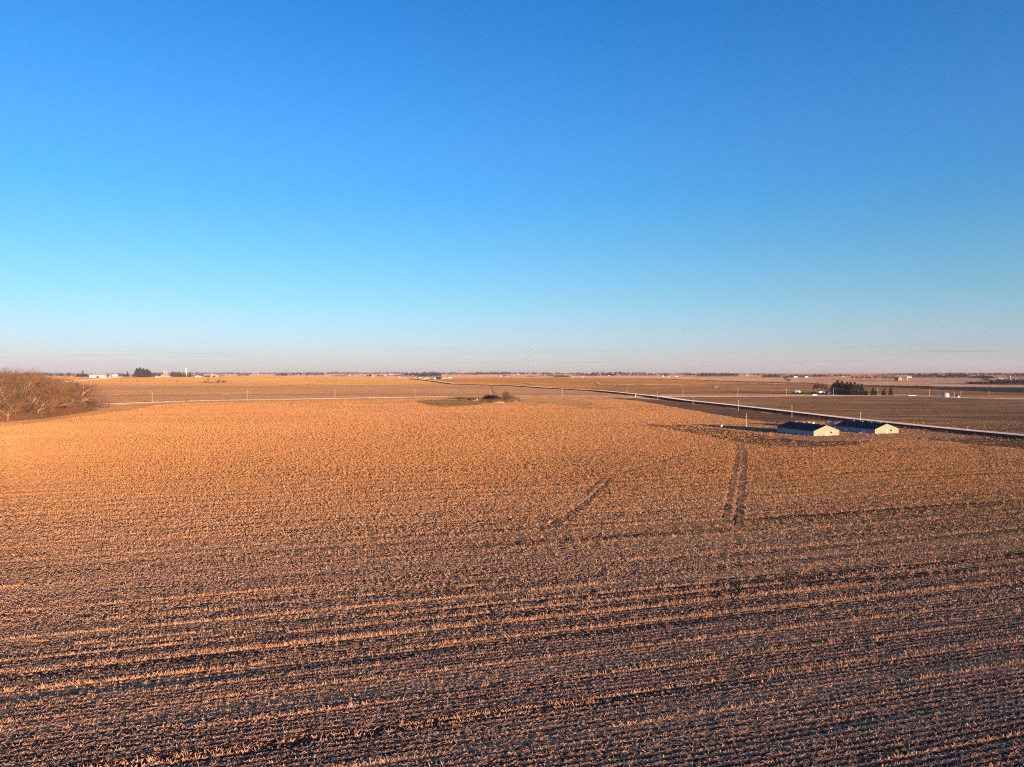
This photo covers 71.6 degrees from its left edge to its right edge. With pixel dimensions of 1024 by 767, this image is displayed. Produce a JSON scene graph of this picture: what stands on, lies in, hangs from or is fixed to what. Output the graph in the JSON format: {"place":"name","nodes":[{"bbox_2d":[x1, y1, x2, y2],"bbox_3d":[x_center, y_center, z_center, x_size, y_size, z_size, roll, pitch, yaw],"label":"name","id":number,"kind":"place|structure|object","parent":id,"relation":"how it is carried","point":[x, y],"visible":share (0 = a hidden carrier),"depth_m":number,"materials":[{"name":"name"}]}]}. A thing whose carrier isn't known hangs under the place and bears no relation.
{"place":"outdoors","nodes":[
{"label":"outdoors","id":0,"kind":"place"},
{"bbox_2d":[200,391,250,396],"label":"grass waterway","id":1,"kind":"object","parent":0,"point":[228,394],"depth_m":1006.30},
{"bbox_2d":[38,377,461,385],"bbox_3d":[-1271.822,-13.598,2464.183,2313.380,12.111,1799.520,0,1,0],"label":"golden field","id":2,"kind":"structure","parent":0,"point":[254,381],"depth_m":2053.20,"materials":[{"name":"plant"}]},
{"bbox_2d":[0,396,629,426],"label":"field edge grass","id":3,"kind":"structure","parent":0,"point":[111,409],"depth_m":603.83,"materials":[{"name":"plant"}]},
{"bbox_2d":[79,385,624,403],"bbox_3d":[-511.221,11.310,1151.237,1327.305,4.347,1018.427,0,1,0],"label":"tilled field","id":4,"kind":"structure","parent":0,"point":[163,393],"depth_m":1091.54,"materials":[{"name":"soil"}]},
{"bbox_2d":[460,397,519,402],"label":"debris ground","id":5,"kind":"structure","parent":0,"point":[478,401],"depth_m":771.71,"materials":[{"name":"soil"}]},
{"bbox_2d":[502,392,510,399],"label":"round bush","id":6,"kind":"object","parent":5,"relation":"on","point":[506,394],"visible":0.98,"depth_m":787.37,"materials":[{"name":"brown plant"}]},
{"bbox_2d":[0,397,1023,766],"bbox_3d":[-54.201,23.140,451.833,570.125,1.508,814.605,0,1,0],"label":"corn stubble field","id":7,"kind":"structure","parent":0,"point":[712,737],"depth_m":89.60,"materials":[{"name":"plant"}]},
{"bbox_2d":[416,399,481,406],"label":"tilled patch","id":8,"kind":"object","parent":7,"relation":"on","point":[447,402],"visible":0.81,"depth_m":705.42,"materials":[{"name":"soil"}]},
{"bbox_2d":[0,420,1023,672],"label":"corn residue","id":9,"kind":"object","parent":7,"relation":"on","point":[258,432],"visible":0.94,"depth_m":213.26,"materials":[{"name":"plant"}]},
{"bbox_2d":[0,463,1023,766],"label":"corn residue","id":10,"kind":"object","parent":7,"relation":"on","point":[458,653],"visible":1,"depth_m":78.01},
{"bbox_2d":[550,479,611,525],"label":"wheel track","id":11,"kind":"structure","parent":7,"relation":"on","point":[570,513],"depth_m":157.89,"materials":[{"name":"soil"}]},
{"bbox_2d":[585,478,604,495],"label":"wheel track","id":12,"kind":"structure","parent":7,"relation":"on","point":[590,490],"depth_m":183.95,"materials":[{"name":"soil"}]},
{"bbox_2d":[615,441,730,475],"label":"wheel track","id":13,"kind":"structure","parent":7,"relation":"on","point":[665,460],"depth_m":237.25,"materials":[{"name":"soil"}]},
{"bbox_2d":[723,442,739,521],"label":"wheel track","id":14,"kind":"structure","parent":7,"relation":"on","point":[727,513],"depth_m":181.74,"materials":[{"name":"soil"}]},
{"bbox_2d":[735,442,746,525],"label":"wheel track","id":15,"kind":"structure","parent":7,"relation":"on","point":[739,502],"depth_m":178.76,"materials":[{"name":"soil"}]},
{"bbox_2d":[648,424,869,447],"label":"thin stubble patch","id":16,"kind":"object","parent":7,"relation":"on","point":[799,443],"visible":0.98,"depth_m":314.77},
{"bbox_2d":[834,420,899,433],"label":"hog barn","id":17,"kind":"structure","parent":7,"relation":"on","point":[865,427],"depth_m":349.84,"materials":[{"name":"beige"}]},
{"bbox_2d":[971,445,1022,466],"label":"wheel track","id":18,"kind":"structure","parent":7,"relation":"on","point":[974,447],"depth_m":253.47,"materials":[{"name":"soil"}]},
{"bbox_2d":[977,446,1020,463],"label":"wheel track","id":19,"kind":"structure","parent":7,"relation":"on","point":[980,447],"depth_m":256.38,"materials":[{"name":"soil"}]},
{"bbox_2d":[0,0,1023,373],"label":"sky","id":20,"kind":"structure","parent":0,"point":[212,186],"materials":[{"name":"blue"}]},
{"bbox_2d":[13,373,1023,438],"bbox_3d":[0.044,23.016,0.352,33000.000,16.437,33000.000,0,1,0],"label":"ground","id":21,"kind":"structure","parent":0,"point":[932,381],"depth_m":2528.76,"materials":[{"name":"soil"}]},
{"bbox_2d":[1,368,25,391],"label":"bare tree","id":22,"kind":"object","parent":21,"relation":"on","point":[13,373],"visible":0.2,"depth_m":667.29,"materials":[{"name":"brown plant"}]},
{"bbox_2d":[1,368,38,390],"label":"bare tree","id":23,"kind":"object","parent":21,"relation":"on","point":[23,375],"visible":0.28,"depth_m":671.85,"materials":[{"name":"brown plant"}]},
{"bbox_2d":[0,410,45,421],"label":"undergrowth","id":24,"kind":"object","parent":21,"relation":"on","point":[17,416],"visible":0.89,"depth_m":452.88,"materials":[{"name":"plant"}]},
{"bbox_2d":[24,369,41,384],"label":"bare tree","id":25,"kind":"object","parent":21,"relation":"on","point":[35,376],"visible":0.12,"depth_m":686.71,"materials":[{"name":"brown plant"}]},
{"bbox_2d":[18,372,78,375],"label":"tree belt","id":26,"kind":"object","parent":21,"relation":"on","point":[66,374],"visible":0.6,"depth_m":3741.84,"materials":[{"name":"plant"}]},
{"bbox_2d":[38,374,64,382],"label":"bare tree","id":27,"kind":"object","parent":21,"relation":"on","point":[50,378],"visible":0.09,"depth_m":728.97,"materials":[{"name":"brown plant"}]},
{"bbox_2d":[1,383,128,411],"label":"undergrowth","id":28,"kind":"object","parent":21,"relation":"on","point":[99,403],"visible":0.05,"depth_m":594.52,"materials":[{"name":"plant"}]},
{"bbox_2d":[33,405,101,417],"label":"undergrowth","id":29,"kind":"object","parent":21,"relation":"on","point":[63,412],"visible":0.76,"depth_m":513.99,"materials":[{"name":"plant"}]},
{"bbox_2d":[72,373,88,376],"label":"tree belt","id":30,"kind":"object","parent":21,"relation":"on","point":[83,375],"visible":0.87,"depth_m":3138.24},
{"bbox_2d":[89,375,106,376],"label":"farm building","id":31,"kind":"structure","parent":21,"relation":"on","point":[97,375],"depth_m":2947.69,"materials":[{"name":"white metal"}]},
{"bbox_2d":[117,373,130,376],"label":"tree belt","id":32,"kind":"object","parent":21,"relation":"on","point":[123,374],"visible":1,"depth_m":3264.84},
{"bbox_2d":[131,372,151,376],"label":"tree belt","id":33,"kind":"object","parent":21,"relation":"on","point":[133,375],"visible":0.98,"depth_m":2969.30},
{"bbox_2d":[106,372,225,373],"bbox_3d":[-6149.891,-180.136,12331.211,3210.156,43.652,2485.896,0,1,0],"label":"horizon trees","id":34,"kind":"object","parent":21,"relation":"on","point":[180,373],"visible":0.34,"depth_m":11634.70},
{"bbox_2d":[225,371,321,373],"bbox_3d":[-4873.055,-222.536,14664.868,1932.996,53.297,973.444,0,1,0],"label":"horizon trees","id":35,"kind":"object","parent":21,"relation":"on","point":[277,372],"visible":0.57,"depth_m":14704.87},
{"bbox_2d":[221,372,330,374],"bbox_3d":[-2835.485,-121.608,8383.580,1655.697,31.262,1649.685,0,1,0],"label":"horizon trees","id":36,"kind":"object","parent":21,"relation":"on","point":[268,373],"visible":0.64,"depth_m":8448.81,"materials":[{"name":"plant"}]},
{"bbox_2d":[292,373,323,374],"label":"tree belt","id":37,"kind":"object","parent":21,"relation":"on","point":[311,374],"visible":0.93,"depth_m":4906.99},
{"bbox_2d":[315,371,425,373],"bbox_3d":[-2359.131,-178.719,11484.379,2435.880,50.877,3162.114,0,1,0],"label":"horizon trees","id":38,"kind":"object","parent":21,"relation":"on","point":[370,372],"visible":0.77,"depth_m":11167.07,"materials":[{"name":"plant"}]},
{"bbox_2d":[416,371,441,376],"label":"tree belt","id":39,"kind":"object","parent":21,"relation":"on","point":[429,374],"visible":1,"depth_m":3131.19,"materials":[{"name":"plant"}]},
{"bbox_2d":[455,396,475,398],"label":"dry grass clump","id":40,"kind":"object","parent":21,"relation":"on","point":[464,397],"visible":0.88,"depth_m":809.14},
{"bbox_2d":[415,372,544,373],"bbox_3d":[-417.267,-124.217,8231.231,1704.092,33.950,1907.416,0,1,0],"label":"horizon trees","id":41,"kind":"object","parent":21,"relation":"on","point":[481,372],"visible":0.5,"depth_m":8010.67,"materials":[{"name":"plant"}]},
{"bbox_2d":[477,399,505,401],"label":"dry grass clump","id":42,"kind":"object","parent":21,"relation":"on","point":[490,400],"visible":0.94,"depth_m":741.32,"materials":[{"name":"plant"}]},
{"bbox_2d":[483,394,500,398],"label":"dark thicket","id":43,"kind":"object","parent":21,"relation":"on","point":[491,396],"visible":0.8,"depth_m":814.02,"materials":[{"name":"plant"}]},
{"bbox_2d":[471,373,513,373],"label":"tree belt","id":44,"kind":"object","parent":21,"relation":"on","point":[493,373],"visible":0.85,"depth_m":6646.67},
{"bbox_2d":[444,373,541,374],"bbox_3d":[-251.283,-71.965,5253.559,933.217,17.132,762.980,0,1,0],"label":"horizon trees","id":45,"kind":"object","parent":21,"relation":"on","point":[474,374],"visible":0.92,"depth_m":5136.92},
{"bbox_2d":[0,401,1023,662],"bbox_3d":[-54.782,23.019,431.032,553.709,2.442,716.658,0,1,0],"label":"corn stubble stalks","id":46,"kind":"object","parent":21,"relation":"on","point":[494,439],"visible":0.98,"depth_m":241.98,"materials":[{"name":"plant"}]},
{"bbox_2d":[501,399,525,401],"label":"dry grass clump","id":47,"kind":"object","parent":21,"relation":"on","point":[511,400],"visible":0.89,"depth_m":746.85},
{"bbox_2d":[527,371,643,373],"bbox_3d":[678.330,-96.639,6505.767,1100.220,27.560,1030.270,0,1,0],"label":"horizon trees","id":48,"kind":"object","parent":21,"relation":"on","point":[591,373],"visible":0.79,"depth_m":6387.01,"materials":[{"name":"plant"}]},
{"bbox_2d":[620,374,655,375],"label":"tree belt","id":49,"kind":"object","parent":21,"relation":"on","point":[636,375],"visible":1,"depth_m":3440.82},
{"bbox_2d":[632,372,752,374],"bbox_3d":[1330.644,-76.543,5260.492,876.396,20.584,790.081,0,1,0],"label":"horizon trees","id":50,"kind":"object","parent":21,"relation":"on","point":[686,373],"visible":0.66,"depth_m":5218.44,"materials":[{"name":"plant"}]},
{"bbox_2d":[696,373,738,376],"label":"tree belt","id":51,"kind":"object","parent":21,"relation":"on","point":[723,374],"visible":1,"depth_m":3043.53,"materials":[{"name":"plant"}]},
{"bbox_2d":[655,399,839,420],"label":"ditch weeds","id":52,"kind":"object","parent":21,"relation":"on","point":[760,411],"visible":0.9,"depth_m":560.46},
{"bbox_2d":[762,374,783,377],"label":"tree belt","id":53,"kind":"object","parent":21,"relation":"on","point":[768,375],"visible":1,"depth_m":2675.01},
{"bbox_2d":[771,381,817,383],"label":"fence row brush","id":54,"kind":"object","parent":21,"relation":"on","point":[791,382],"visible":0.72,"depth_m":1680.44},
{"bbox_2d":[753,374,854,375],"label":"horizon trees","id":55,"kind":"object","parent":21,"relation":"on","point":[806,374],"visible":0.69,"depth_m":3336.30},
{"bbox_2d":[777,421,838,435],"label":"hog barn","id":56,"kind":"structure","parent":21,"relation":"on","point":[804,428],"depth_m":337.95,"materials":[{"name":"beige"}]},
{"bbox_2d":[863,385,916,385],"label":"fence row brush","id":57,"kind":"object","parent":21,"relation":"on","point":[883,385],"visible":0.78,"depth_m":1365.38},
{"bbox_2d":[862,373,941,375],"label":"horizon trees","id":58,"kind":"object","parent":21,"relation":"on","point":[899,374],"visible":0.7,"depth_m":3033.35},
{"bbox_2d":[880,372,955,374],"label":"horizon trees","id":59,"kind":"object","parent":21,"relation":"on","point":[924,373],"visible":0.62,"depth_m":3873.00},
{"bbox_2d":[912,374,937,377],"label":"tree belt","id":60,"kind":"object","parent":21,"relation":"on","point":[928,375],"visible":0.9,"depth_m":2459.92,"materials":[{"name":"plant"}]},
{"bbox_2d":[942,392,948,397],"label":"grain bin","id":61,"kind":"object","parent":21,"relation":"on","point":[945,395],"visible":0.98,"depth_m":820.95,"materials":[{"name":"metal"}]},
{"bbox_2d":[938,374,968,377],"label":"tree belt","id":62,"kind":"object","parent":21,"relation":"on","point":[953,376],"visible":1,"depth_m":2378.43,"materials":[{"name":"plant"}]},
{"bbox_2d":[965,381,995,383],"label":"tree belt","id":63,"kind":"object","parent":21,"relation":"on","point":[971,382],"visible":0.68,"depth_m":1523.15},
{"bbox_2d":[969,375,992,377],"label":"tree belt","id":64,"kind":"object","parent":21,"relation":"on","point":[979,376],"visible":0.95,"depth_m":2211.37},
{"bbox_2d":[945,372,1023,374],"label":"horizon trees","id":65,"kind":"object","parent":21,"relation":"on","point":[984,373],"visible":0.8,"depth_m":3436.41,"materials":[{"name":"plant"}]},
{"bbox_2d":[988,379,1023,384],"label":"tree belt","id":66,"kind":"object","parent":21,"relation":"on","point":[1001,382],"visible":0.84,"depth_m":1452.74,"materials":[{"name":"plant"}]},
{"bbox_2d":[107,395,1023,403],"bbox_3d":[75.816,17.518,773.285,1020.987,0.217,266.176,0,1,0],"label":"cross road","id":67,"kind":"structure","parent":0,"point":[663,396],"depth_m":852.55,"materials":[{"name":"gravel"}]},
{"bbox_2d":[520,398,611,409],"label":"rough patch","id":68,"kind":"object","parent":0,"point":[568,402],"visible":0.94,"depth_m":715.06,"materials":[{"name":"soil"}]},
{"bbox_2d":[424,378,806,394],"bbox_3d":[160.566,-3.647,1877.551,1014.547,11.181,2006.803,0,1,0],"label":"orange field","id":69,"kind":"structure","parent":0,"point":[563,382],"depth_m":1964.15,"materials":[{"name":"plant"}]},
{"bbox_2d":[554,382,788,389],"bbox_3d":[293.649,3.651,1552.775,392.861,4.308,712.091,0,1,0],"label":"grass waterway","id":70,"kind":"object","parent":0,"point":[597,383],"depth_m":1381.51,"materials":[{"name":"plant"}]},
{"bbox_2d":[411,378,1023,439],"bbox_3d":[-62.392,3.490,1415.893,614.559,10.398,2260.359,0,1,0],"label":"road embankment","id":71,"kind":"structure","parent":0,"point":[1006,436],"depth_m":468.00,"materials":[{"name":"brown soil"}]},
{"bbox_2d":[413,378,1023,435],"bbox_3d":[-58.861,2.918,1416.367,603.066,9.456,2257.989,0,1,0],"label":"gravel road","id":72,"kind":"structure","parent":0,"point":[817,414],"depth_m":457.69,"materials":[{"name":"gravel"}]},
{"bbox_2d":[542,382,1023,395],"bbox_3d":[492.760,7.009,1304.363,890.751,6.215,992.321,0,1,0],"label":"brown field","id":73,"kind":"structure","parent":0,"point":[753,388],"depth_m":1210.63,"materials":[{"name":"soil"}]},
{"bbox_2d":[811,382,821,391],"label":"bare tree","id":74,"kind":"object","parent":73,"relation":"on","point":[815,386],"visible":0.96,"depth_m":1022.43,"materials":[{"name":"brown plant"}]},
{"bbox_2d":[817,382,826,391],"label":"bare tree","id":75,"kind":"object","parent":73,"relation":"on","point":[822,387],"visible":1,"depth_m":1007.62,"materials":[{"name":"brown plant"}]},
{"bbox_2d":[617,398,1023,448],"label":"thin stubble strip","id":76,"kind":"object","parent":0,"point":[756,415],"visible":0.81,"depth_m":478.68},
{"bbox_2d":[625,394,1023,399],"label":"pale verge","id":77,"kind":"structure","parent":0,"point":[819,395],"depth_m":901.22,"materials":[{"name":"plant"}]},
{"bbox_2d":[830,382,837,394],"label":"pine tree","id":78,"kind":"object","parent":77,"relation":"on","point":[834,386],"visible":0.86,"depth_m":918.66,"materials":[{"name":"green plant"}]},
{"bbox_2d":[835,380,841,394],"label":"pine tree","id":79,"kind":"object","parent":77,"relation":"on","point":[839,385],"visible":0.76,"depth_m":927.01,"materials":[{"name":"green plant"}]},
{"bbox_2d":[838,381,847,394],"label":"pine tree","id":80,"kind":"object","parent":77,"relation":"on","point":[842,383],"visible":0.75,"depth_m":927.58,"materials":[{"name":"green plant"}]},
{"bbox_2d":[841,385,847,394],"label":"pine tree","id":81,"kind":"object","parent":77,"relation":"on","point":[844,389],"visible":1,"depth_m":917.64,"materials":[{"name":"green plant"}]},
{"bbox_2d":[847,382,853,394],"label":"pine tree","id":82,"kind":"object","parent":77,"relation":"on","point":[850,385],"visible":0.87,"depth_m":917.44,"materials":[{"name":"green plant"}]},
{"bbox_2d":[851,382,858,394],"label":"pine tree","id":83,"kind":"object","parent":77,"relation":"on","point":[854,388],"visible":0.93,"depth_m":907.23,"materials":[{"name":"green plant"}]},
{"bbox_2d":[855,383,863,394],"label":"pine tree","id":84,"kind":"object","parent":77,"relation":"on","point":[858,392],"visible":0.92,"depth_m":906.54,"materials":[{"name":"green plant"}]},
{"bbox_2d":[860,384,864,394],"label":"pine tree","id":85,"kind":"object","parent":77,"relation":"on","point":[862,391],"visible":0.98,"depth_m":906.41,"materials":[{"name":"green plant"}]},
{"bbox_2d":[676,420,989,441],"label":"barnyard grass","id":86,"kind":"structure","parent":0,"point":[848,436],"depth_m":338.30,"materials":[{"name":"plant"}]},
{"bbox_2d":[672,396,1023,433],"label":"umber field","id":87,"kind":"structure","parent":0,"point":[964,412],"depth_m":579.63,"materials":[{"name":"soil"}]},
{"bbox_2d":[863,386,1023,392],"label":"dark soil field","id":88,"kind":"structure","parent":0,"point":[1004,389],"depth_m":1233.62,"materials":[{"name":"soil"}]},
{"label":"wood floor","id":89,"kind":"structure","parent":0,"visible":0},
{"bbox_2d":[0,389,15,416],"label":"bare tree","id":90,"kind":"object","parent":89,"relation":"on","point":[5,399],"visible":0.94,"depth_m":443.96,"materials":[{"name":"brown plant"}]},
{"bbox_2d":[0,368,16,391],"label":"bare tree","id":91,"kind":"object","parent":89,"relation":"on","point":[3,374],"visible":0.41,"depth_m":647.00,"materials":[{"name":"brown plant"}]},
{"bbox_2d":[0,375,26,409],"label":"bare tree","id":92,"kind":"object","parent":89,"relation":"on","point":[8,387],"visible":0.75,"depth_m":509.79,"materials":[{"name":"brown plant"}]},
{"bbox_2d":[0,399,29,420],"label":"bare tree","id":93,"kind":"object","parent":89,"relation":"on","point":[10,408],"visible":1,"depth_m":445.27,"materials":[{"name":"brown plant"}]},
{"bbox_2d":[2,389,33,414],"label":"bare tree","id":94,"kind":"object","parent":89,"relation":"on","point":[18,400],"visible":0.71,"depth_m":453.86,"materials":[{"name":"brown plant"}]},
{"bbox_2d":[0,373,42,398],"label":"bare tree","id":95,"kind":"object","parent":89,"relation":"on","point":[26,383],"visible":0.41,"depth_m":529.13,"materials":[{"name":"brown plant"}]},
{"bbox_2d":[7,402,40,419],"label":"bare tree","id":96,"kind":"object","parent":89,"relation":"on","point":[28,409],"visible":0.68,"depth_m":457.66,"materials":[{"name":"brown plant"}]},
{"bbox_2d":[2,384,48,408],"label":"bare tree","id":97,"kind":"object","parent":89,"relation":"on","point":[29,395],"visible":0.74,"depth_m":462.57,"materials":[{"name":"brown plant"}]},
{"bbox_2d":[14,379,47,400],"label":"bare tree","id":98,"kind":"object","parent":89,"relation":"on","point":[37,387],"visible":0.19,"depth_m":549.45,"materials":[{"name":"brown plant"}]},
{"bbox_2d":[21,401,43,412],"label":"bare tree","id":99,"kind":"object","parent":89,"relation":"on","point":[35,406],"visible":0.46,"depth_m":468.32,"materials":[{"name":"brown plant"}]},
{"bbox_2d":[9,369,56,391],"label":"bare tree","id":100,"kind":"object","parent":89,"relation":"on","point":[30,377],"visible":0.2,"depth_m":681.17,"materials":[{"name":"brown plant"}]},
{"bbox_2d":[8,376,66,401],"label":"bare tree","id":101,"kind":"object","parent":89,"relation":"on","point":[44,383],"visible":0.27,"depth_m":553.16,"materials":[{"name":"brown plant"}]},
{"bbox_2d":[19,389,63,417],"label":"bare tree","id":102,"kind":"object","parent":89,"relation":"on","point":[43,403],"visible":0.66,"depth_m":476.33,"materials":[{"name":"brown plant"}]},
{"bbox_2d":[30,404,54,415],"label":"bare tree","id":103,"kind":"object","parent":89,"relation":"on","point":[44,409],"visible":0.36,"depth_m":482.70,"materials":[{"name":"brown plant"}]},
{"bbox_2d":[35,385,76,413],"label":"bare tree","id":104,"kind":"object","parent":89,"relation":"on","point":[58,394],"visible":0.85,"depth_m":495.55,"materials":[{"name":"brown plant"}]},
{"bbox_2d":[41,380,70,414],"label":"bare tree","id":105,"kind":"object","parent":89,"relation":"on","point":[44,391],"visible":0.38,"depth_m":509.38,"materials":[{"name":"brown plant"}]},
{"bbox_2d":[48,401,70,410],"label":"bare tree","id":106,"kind":"object","parent":89,"relation":"on","point":[62,406],"visible":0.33,"depth_m":514.33,"materials":[{"name":"brown plant"}]},
{"bbox_2d":[49,379,86,391],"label":"bare tree","id":107,"kind":"object","parent":89,"relation":"on","point":[72,381],"visible":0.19,"depth_m":607.86,"materials":[{"name":"brown plant"}]},
{"bbox_2d":[61,385,84,408],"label":"bare tree","id":108,"kind":"object","parent":89,"relation":"on","point":[73,398],"visible":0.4,"depth_m":529.14,"materials":[{"name":"brown plant"}]},
{"bbox_2d":[64,383,99,401],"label":"bare tree","id":109,"kind":"object","parent":89,"relation":"on","point":[86,393],"visible":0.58,"depth_m":565.18,"materials":[{"name":"brown plant"}]},
{"bbox_2d":[63,380,105,405],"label":"bare tree","id":110,"kind":"object","parent":89,"relation":"on","point":[83,392],"visible":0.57,"depth_m":554.28,"materials":[{"name":"brown plant"}]}
]}

